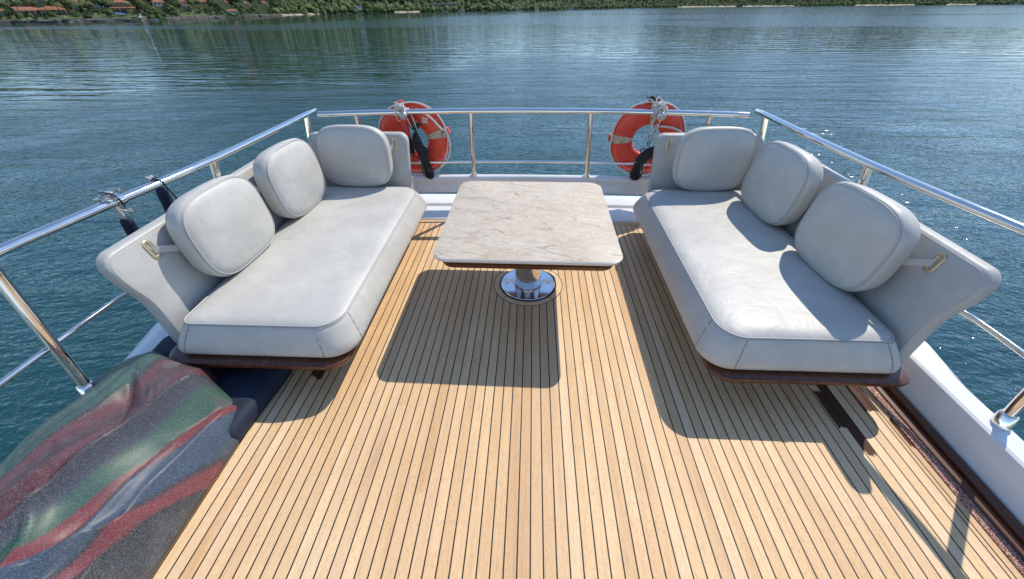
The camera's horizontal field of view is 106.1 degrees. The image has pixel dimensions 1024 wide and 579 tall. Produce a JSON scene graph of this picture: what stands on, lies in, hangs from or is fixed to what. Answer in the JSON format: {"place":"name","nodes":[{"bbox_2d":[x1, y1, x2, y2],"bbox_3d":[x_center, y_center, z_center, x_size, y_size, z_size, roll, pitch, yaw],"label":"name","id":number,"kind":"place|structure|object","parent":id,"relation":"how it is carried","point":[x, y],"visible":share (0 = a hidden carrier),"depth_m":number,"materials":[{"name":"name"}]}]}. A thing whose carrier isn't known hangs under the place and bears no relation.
{"place":"outdoors","nodes":[
{"label":"outdoors","id":0,"kind":"place"},
{"bbox_2d":[46,15,82,18],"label":"lawn","id":1,"kind":"structure","parent":0,"point":[60,17],"depth_m":306.84,"materials":[{"name":"green plant"}]},
{"bbox_2d":[45,9,54,15],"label":"tree","id":2,"kind":"object","parent":1,"relation":"on","point":[48,13],"visible":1,"depth_m":306.16,"materials":[{"name":"green plant"}]},
{"bbox_2d":[50,2,63,15],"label":"palm tree","id":3,"kind":"object","parent":1,"relation":"on","point":[53,4],"visible":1,"depth_m":303.11,"materials":[{"name":"green plant"}]},
{"bbox_2d":[68,1,80,13],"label":"palm tree","id":4,"kind":"object","parent":1,"relation":"on","point":[75,3],"visible":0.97,"depth_m":313.71,"materials":[{"name":"green plant"}]},
{"bbox_2d":[70,10,79,18],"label":"tree","id":5,"kind":"object","parent":1,"relation":"on","point":[74,13],"visible":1,"depth_m":310.43,"materials":[{"name":"green plant"}]},
{"bbox_2d":[90,14,137,17],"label":"lawn","id":6,"kind":"structure","parent":0,"point":[115,16],"depth_m":328.06,"materials":[{"name":"green plant"}]},
{"bbox_2d":[83,1,94,14],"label":"palm tree","id":7,"kind":"object","parent":6,"relation":"on","point":[87,3],"visible":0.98,"depth_m":318.07,"materials":[{"name":"green plant"}]},
{"bbox_2d":[105,7,114,15],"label":"tree","id":8,"kind":"object","parent":6,"relation":"on","point":[109,11],"visible":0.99,"depth_m":323.62,"materials":[{"name":"green plant"}]},
{"bbox_2d":[103,0,116,11],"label":"palm tree","id":9,"kind":"object","parent":6,"relation":"on","point":[107,2],"visible":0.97,"depth_m":330.71,"materials":[{"name":"green plant"}]},
{"bbox_2d":[121,2,132,17],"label":"palm tree","id":10,"kind":"object","parent":6,"relation":"on","point":[125,3],"visible":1,"depth_m":330.19,"materials":[{"name":"green plant"}]},
{"bbox_2d":[180,13,206,15],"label":"lawn","id":11,"kind":"structure","parent":0,"point":[197,14],"depth_m":387.53,"materials":[{"name":"green plant"}]},
{"bbox_2d":[281,13,318,14],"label":"beach","id":12,"kind":"structure","parent":0,"point":[298,14],"depth_m":554.53,"materials":[{"name":"beige sand"}]},
{"bbox_2d":[0,0,1014,21],"bbox_3d":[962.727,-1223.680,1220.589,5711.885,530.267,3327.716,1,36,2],"label":"hills","id":13,"kind":"structure","parent":0,"point":[226,6],"depth_m":514.88,"materials":[{"name":"green plant"}]},
{"bbox_2d":[3,6,17,17],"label":"tree","id":14,"kind":"object","parent":13,"relation":"on","point":[7,11],"visible":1,"depth_m":294.32,"materials":[{"name":"green plant"}]},
{"bbox_2d":[5,0,22,17],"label":"palm tree","id":15,"kind":"object","parent":13,"relation":"on","point":[12,1],"visible":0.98,"depth_m":292.71,"materials":[{"name":"green plant"}]},
{"bbox_2d":[0,7,41,16],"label":"house","id":16,"kind":"structure","parent":13,"relation":"on","point":[34,11],"depth_m":309.23,"materials":[{"name":"brown"}]},
{"bbox_2d":[0,19,61,22],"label":"sea wall","id":17,"kind":"structure","parent":13,"relation":"on","point":[28,21],"depth_m":292.65,"materials":[{"name":"stone"}]},
{"bbox_2d":[24,0,37,4],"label":"tree","id":18,"kind":"object","parent":13,"relation":"on","point":[33,2],"visible":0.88,"depth_m":315.93,"materials":[{"name":"green plant"}]},
{"bbox_2d":[38,6,67,15],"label":"house","id":19,"kind":"structure","parent":13,"relation":"on","point":[52,9],"depth_m":315.78,"materials":[{"name":"brown"}]},
{"bbox_2d":[54,0,72,10],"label":"tree","id":20,"kind":"object","parent":13,"relation":"on","point":[63,2],"visible":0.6,"depth_m":321.14,"materials":[{"name":"green plant"}]},
{"bbox_2d":[72,0,103,8],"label":"house","id":21,"kind":"structure","parent":13,"relation":"on","point":[98,6],"depth_m":340.31,"materials":[{"name":"beige"}]},
{"bbox_2d":[63,18,131,21],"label":"sea wall","id":22,"kind":"structure","parent":13,"relation":"on","point":[94,20],"depth_m":312.45,"materials":[{"name":"stone"}]},
{"bbox_2d":[89,0,107,11],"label":"tree","id":23,"kind":"object","parent":13,"relation":"on","point":[100,3],"visible":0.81,"depth_m":336.12,"materials":[{"name":"green plant"}]},
{"bbox_2d":[110,0,136,12],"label":"house","id":24,"kind":"structure","parent":13,"relation":"on","point":[118,8],"depth_m":346.72,"materials":[{"name":"brown"}]},
{"bbox_2d":[135,0,145,13],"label":"palm tree","id":25,"kind":"object","parent":13,"relation":"on","point":[139,2],"visible":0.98,"depth_m":342.89,"materials":[{"name":"green plant"}]},
{"bbox_2d":[143,6,153,13],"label":"tree","id":26,"kind":"object","parent":13,"relation":"on","point":[147,9],"visible":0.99,"depth_m":344.53,"materials":[{"name":"green plant"}]},
{"bbox_2d":[150,0,165,7],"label":"house","id":27,"kind":"structure","parent":13,"relation":"on","point":[157,3],"depth_m":373.92,"materials":[{"name":"beige"}]},
{"bbox_2d":[161,2,174,16],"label":"tree","id":28,"kind":"object","parent":13,"relation":"on","point":[169,7],"visible":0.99,"depth_m":362.12,"materials":[{"name":"green plant"}]},
{"bbox_2d":[180,0,190,8],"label":"house","id":29,"kind":"structure","parent":13,"relation":"on","point":[183,3],"depth_m":399.45,"materials":[{"name":"beige"}]},
{"bbox_2d":[166,15,224,19],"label":"sea wall","id":30,"kind":"structure","parent":13,"relation":"on","point":[187,17],"depth_m":379.49,"materials":[{"name":"stone"}]},
{"bbox_2d":[194,5,201,11],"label":"tree","id":31,"kind":"object","parent":13,"relation":"on","point":[197,8],"visible":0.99,"depth_m":395.44,"materials":[{"name":"green plant"}]},
{"bbox_2d":[200,0,211,8],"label":"house","id":32,"kind":"structure","parent":13,"relation":"on","point":[204,2],"depth_m":426.61,"materials":[{"name":"orange"}]},
{"bbox_2d":[204,6,211,14],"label":"tree","id":33,"kind":"object","parent":13,"relation":"on","point":[207,9],"visible":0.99,"depth_m":407.03,"materials":[{"name":"green plant"}]},
{"bbox_2d":[206,0,217,11],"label":"tree","id":34,"kind":"object","parent":13,"relation":"on","point":[210,3],"visible":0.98,"depth_m":424.14,"materials":[{"name":"green plant"}]},
{"bbox_2d":[214,4,222,11],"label":"tree","id":35,"kind":"object","parent":13,"relation":"on","point":[217,7],"visible":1,"depth_m":427.89,"materials":[{"name":"green plant"}]},
{"bbox_2d":[226,9,239,15],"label":"house","id":36,"kind":"structure","parent":13,"relation":"on","point":[232,10],"depth_m":447.07,"materials":[{"name":"brown"}]},
{"bbox_2d":[244,13,295,16],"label":"sea wall","id":37,"kind":"structure","parent":13,"relation":"on","point":[248,15],"depth_m":490.48,"materials":[{"name":"stone"}]},
{"bbox_2d":[269,0,277,5],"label":"tree","id":38,"kind":"object","parent":13,"relation":"on","point":[273,2],"visible":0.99,"depth_m":526.50,"materials":[{"name":"green plant"}]},
{"bbox_2d":[297,2,305,8],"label":"tree","id":39,"kind":"object","parent":13,"relation":"on","point":[299,4],"visible":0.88,"depth_m":569.66,"materials":[{"name":"green plant"}]},
{"bbox_2d":[362,2,368,8],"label":"tree","id":40,"kind":"object","parent":13,"relation":"on","point":[366,5],"visible":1,"depth_m":709.42,"materials":[{"name":"green plant"}]},
{"bbox_2d":[427,3,454,6],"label":"modern house","id":41,"kind":"structure","parent":13,"relation":"on","point":[439,4],"depth_m":826.88,"materials":[{"name":"grey concrete"}]},
{"bbox_2d":[0,0,1023,19],"bbox_3d":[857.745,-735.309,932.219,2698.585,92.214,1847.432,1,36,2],"label":"forest","id":42,"kind":"object","parent":13,"relation":"on","point":[342,6],"visible":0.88,"depth_m":846.41,"materials":[{"name":"green plant"}]},
{"bbox_2d":[0,4,1023,463],"bbox_3d":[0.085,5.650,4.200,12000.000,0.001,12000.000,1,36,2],"label":"water","id":43,"kind":"structure","parent":0,"point":[924,94],"depth_m":35.42,"materials":[{"name":"blue liquid"}]},
{"bbox_3d":[-0.090,5.218,0.570,3.940,5.538,12.500,1,38,2],"label":"yacht hull","id":44,"kind":"object","parent":43,"relation":"on","visible":0},
{"bbox_2d":[122,322,168,361],"bbox_3d":[-1.951,0.472,1.998,0.231,0.243,4.800,1,38,2],"label":"bulwark","id":45,"kind":"object","parent":44,"relation":"on","point":[156,334],"visible":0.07,"depth_m":2.06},
{"bbox_2d":[0,108,317,394],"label":"guard rail","id":46,"kind":"object","parent":45,"relation":"on","point":[23,308],"visible":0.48,"depth_m":1.70,"materials":[{"name":"silver metal"}]},
{"bbox_2d":[92,188,138,235],"bbox_3d":[-1.889,-0.186,1.998,0.132,0.692,0.082,1,38,2],"label":"covered fender","id":47,"kind":"object","parent":46,"relation":"hanging from","point":[129,225],"visible":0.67,"depth_m":1.84,"materials":[{"name":"blue fabric"}]},
{"bbox_2d":[145,175,176,212],"bbox_3d":[-1.847,-0.343,2.165,0.134,0.621,0.064,1,38,2],"label":"covered fender","id":48,"kind":"object","parent":46,"relation":"hanging from","point":[165,197],"visible":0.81,"depth_m":2.03,"materials":[{"name":"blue fabric"}]},
{"bbox_2d":[150,220,1023,578],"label":"deck","id":49,"kind":"structure","parent":44,"relation":"on","point":[444,422],"depth_m":1.69,"materials":[{"name":"brown wood"}]},
{"bbox_2d":[0,351,239,578],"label":"cover","id":50,"kind":"object","parent":49,"relation":"on","point":[113,472],"visible":0.98,"depth_m":1.45,"materials":[{"name":"multicoloured fabric"}]},
{"bbox_2d":[152,336,292,440],"bbox_3d":[-1.540,0.478,1.910,0.679,0.202,0.539,1,38,2],"label":"storage bag","id":51,"kind":"object","parent":49,"relation":"on","point":[251,392],"visible":0.27,"depth_m":1.92,"materials":[{"name":"blue fabric"}]},
{"bbox_2d":[96,131,426,369],"bbox_3d":[-1.236,-0.371,2.547,1.024,0.758,1.986,1,38,2],"label":"sofa","id":52,"kind":"object","parent":49,"relation":"on","point":[307,290],"visible":0.66,"depth_m":1.97,"materials":[{"name":"grey leather"}]},
{"bbox_2d":[150,175,274,276],"bbox_3d":[-1.570,-0.334,2.090,0.185,0.462,0.628,-2,37,8],"label":"pillow","id":53,"kind":"object","parent":52,"relation":"on","point":[222,226],"visible":1,"depth_m":2.00,"materials":[{"name":"grey leather"}]},
{"bbox_2d":[253,138,325,218],"bbox_3d":[-1.521,-0.763,2.646,0.224,0.462,0.562,-2,37,8],"label":"pillow","id":54,"kind":"object","parent":52,"relation":"on","point":[289,177],"visible":1,"depth_m":2.52,"materials":[{"name":"white leather"}]},
{"bbox_2d":[316,125,394,186],"bbox_3d":[-1.209,-1.037,2.989,0.570,0.461,0.230,-4,36,-4],"label":"pillow","id":55,"kind":"object","parent":52,"relation":"on","point":[354,155],"visible":1,"depth_m":2.91,"materials":[{"name":"white leather"}]},
{"bbox_2d":[433,181,622,301],"bbox_3d":[0.106,-0.246,2.546,1.009,0.550,1.054,1,38,2],"label":"pedestal table","id":56,"kind":"object","parent":49,"relation":"on","point":[529,233],"visible":1,"depth_m":2.28,"materials":[{"name":"grey stone"}]},
{"bbox_2d":[419,194,641,222],"bbox_3d":[0.159,-0.752,3.638,3.780,0.110,0.501,1,38,2],"label":"stern coaming","id":57,"kind":"object","parent":49,"relation":"on","point":[620,208],"visible":0.1,"depth_m":3.61,"materials":[{"name":"white plastic"}]},
{"bbox_2d":[412,174,649,194],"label":"stern beam","id":58,"kind":"structure","parent":57,"relation":"on","point":[607,184],"depth_m":3.46,"materials":[{"name":"white plastic"}]},
{"bbox_2d":[317,108,749,177],"bbox_3d":[0.135,-1.208,3.245,3.393,0.570,0.187,1,38,2],"label":"guard rail","id":59,"kind":"object","parent":58,"relation":"on","point":[587,162],"visible":0.76,"depth_m":3.12,"materials":[{"name":"silver metal"}]},
{"bbox_2d":[398,108,407,119],"bbox_3d":[-0.880,-1.420,3.121,0.072,0.086,0.084,1,38,2],"label":"rail lamp","id":60,"kind":"object","parent":59,"relation":"attached to","point":[403,114],"visible":1,"depth_m":3.10,"materials":[{"name":"silver metal"}]},
{"bbox_2d":[393,102,417,130],"bbox_3d":[-0.968,-1.415,3.205,0.333,0.286,0.120,15,39,20],"label":"cord lashing","id":61,"kind":"object","parent":59,"relation":"attached to","point":[400,106],"visible":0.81,"depth_m":3.10,"materials":[{"name":"white fabric"}]},
{"bbox_2d":[400,119,416,161],"bbox_3d":[-0.883,-1.285,3.330,0.112,0.369,0.066,1,38,2],"label":"rescue light","id":62,"kind":"object","parent":59,"relation":"attached to","point":[405,127],"visible":0.48,"depth_m":3.27,"materials":[{"name":"red plastic"}]},
{"bbox_2d":[378,99,450,174],"bbox_3d":[-0.859,-1.332,3.410,0.646,0.646,0.107,-10,40,11],"label":"lifebuoy","id":63,"kind":"object","parent":59,"relation":"hanging from","point":[437,139],"visible":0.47,"depth_m":3.32,"materials":[{"name":"orange plastic"}]},
{"bbox_2d":[416,108,448,174],"bbox_3d":[-0.772,-1.266,3.390,0.432,0.613,0.042,1,38,2],"label":"grab line","id":64,"kind":"object","parent":63,"relation":"attached to","point":[432,119],"visible":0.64,"depth_m":3.30,"materials":[{"name":"white fabric"}]},
{"bbox_2d":[409,115,434,178],"bbox_3d":[-0.788,-1.220,3.315,0.186,0.559,0.091,1,38,2],"label":"rope hank","id":65,"kind":"object","parent":59,"relation":"hanging from","point":[421,149],"visible":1,"depth_m":3.31,"materials":[{"name":"grey fabric"}]},
{"bbox_2d":[629,117,661,180],"bbox_3d":[1.164,-1.179,3.230,0.275,0.555,0.107,1,38,2],"label":"rope hank","id":66,"kind":"object","parent":59,"relation":"hanging from","point":[643,157],"visible":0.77,"depth_m":3.26,"materials":[{"name":"grey fabric"}]},
{"bbox_2d":[608,99,685,175],"bbox_3d":[1.158,-1.298,3.321,0.646,0.646,0.106,3,41,1],"label":"lifebuoy","id":67,"kind":"object","parent":59,"relation":"hanging from","point":[620,138],"visible":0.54,"depth_m":3.23,"materials":[{"name":"orange plastic"}]},
{"bbox_2d":[647,96,660,101],"bbox_3d":[1.141,-1.533,3.103,0.111,0.059,0.072,1,38,2],"label":"cord knot","id":68,"kind":"object","parent":67,"relation":"on","point":[653,98],"visible":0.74,"depth_m":3.08,"materials":[{"name":"grey fabric"}]},
{"bbox_2d":[655,123,682,132],"bbox_3d":[1.314,-1.331,3.208,0.255,0.103,0.043,-4,36,-5],"label":"grab line","id":69,"kind":"object","parent":67,"relation":"attached to","point":[670,127],"visible":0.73,"depth_m":3.19,"materials":[{"name":"white fabric"}]},
{"bbox_2d":[642,97,667,145],"bbox_3d":[1.127,-1.345,3.128,0.221,0.394,0.111,18,40,23],"label":"cord lashing","id":70,"kind":"object","parent":59,"relation":"hanging from","point":[659,105],"visible":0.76,"depth_m":3.04,"materials":[{"name":"white fabric"}]},
{"bbox_2d":[656,109,665,120],"bbox_3d":[1.175,-1.377,3.036,0.072,0.085,0.084,1,38,2],"label":"rail lamp","id":71,"kind":"object","parent":59,"relation":"attached to","point":[661,114],"visible":1,"depth_m":3.01,"materials":[{"name":"silver metal"}]},
{"bbox_2d":[633,133,1001,386],"bbox_3d":[1.443,-0.316,2.437,1.024,0.758,1.986,1,38,2],"label":"sofa","id":72,"kind":"object","parent":49,"relation":"on","point":[756,299],"visible":0.71,"depth_m":1.84,"materials":[{"name":"grey leather"}]},
{"bbox_2d":[670,126,756,190],"bbox_3d":[1.493,-0.991,2.898,0.562,0.462,0.267,0,33,1],"label":"pillow","id":73,"kind":"object","parent":72,"relation":"on","point":[711,158],"visible":0.97,"depth_m":2.79,"materials":[{"name":"grey leather"}]},
{"bbox_2d":[741,141,823,225],"bbox_3d":[1.749,-0.690,2.504,0.228,0.462,0.562,4,38,-4],"label":"pillow","id":74,"kind":"object","parent":72,"relation":"on","point":[782,182],"visible":0.98,"depth_m":2.38,"materials":[{"name":"grey leather"}]},
{"bbox_2d":[794,181,936,291],"bbox_3d":[1.728,-0.259,1.947,0.202,0.462,0.609,4,38,-4],"label":"pillow","id":75,"kind":"object","parent":72,"relation":"on","point":[852,237],"visible":1,"depth_m":1.85,"materials":[{"name":"grey leather"}]},
{"bbox_2d":[865,386,1023,576],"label":"grit strip","id":76,"kind":"object","parent":49,"relation":"attached to","point":[1004,546],"visible":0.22,"depth_m":1.59,"materials":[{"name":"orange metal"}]},
{"bbox_2d":[875,387,1023,560],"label":"wooden threshold","id":77,"kind":"object","parent":44,"relation":"on","point":[1001,518],"visible":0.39,"depth_m":1.63,"materials":[{"name":"brown wood"}]},
{"bbox_2d":[896,341,1023,526],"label":"bulwark","id":78,"kind":"object","parent":44,"relation":"on","point":[950,407],"visible":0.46,"depth_m":1.68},
{"bbox_2d":[754,108,1023,430],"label":"guard rail","id":79,"kind":"object","parent":78,"relation":"on","point":[1007,417],"visible":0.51,"depth_m":1.76,"materials":[{"name":"silver metal"}]},
{"bbox_2d":[678,6,735,6],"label":"beach","id":80,"kind":"structure","parent":0,"point":[708,6],"depth_m":1539.83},
{"bbox_2d":[743,5,794,6],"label":"beach","id":81,"kind":"structure","parent":0,"point":[765,5],"depth_m":1605.89,"materials":[{"name":"beige sand"}]},
{"bbox_2d":[855,4,913,5],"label":"beach","id":82,"kind":"structure","parent":0,"point":[880,4],"depth_m":1493.43,"materials":[{"name":"beige sand"}]},
{"bbox_2d":[946,3,976,4],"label":"beach","id":83,"kind":"structure","parent":0,"point":[962,4],"depth_m":1385.26,"materials":[{"name":"beige sand"}]}
]}

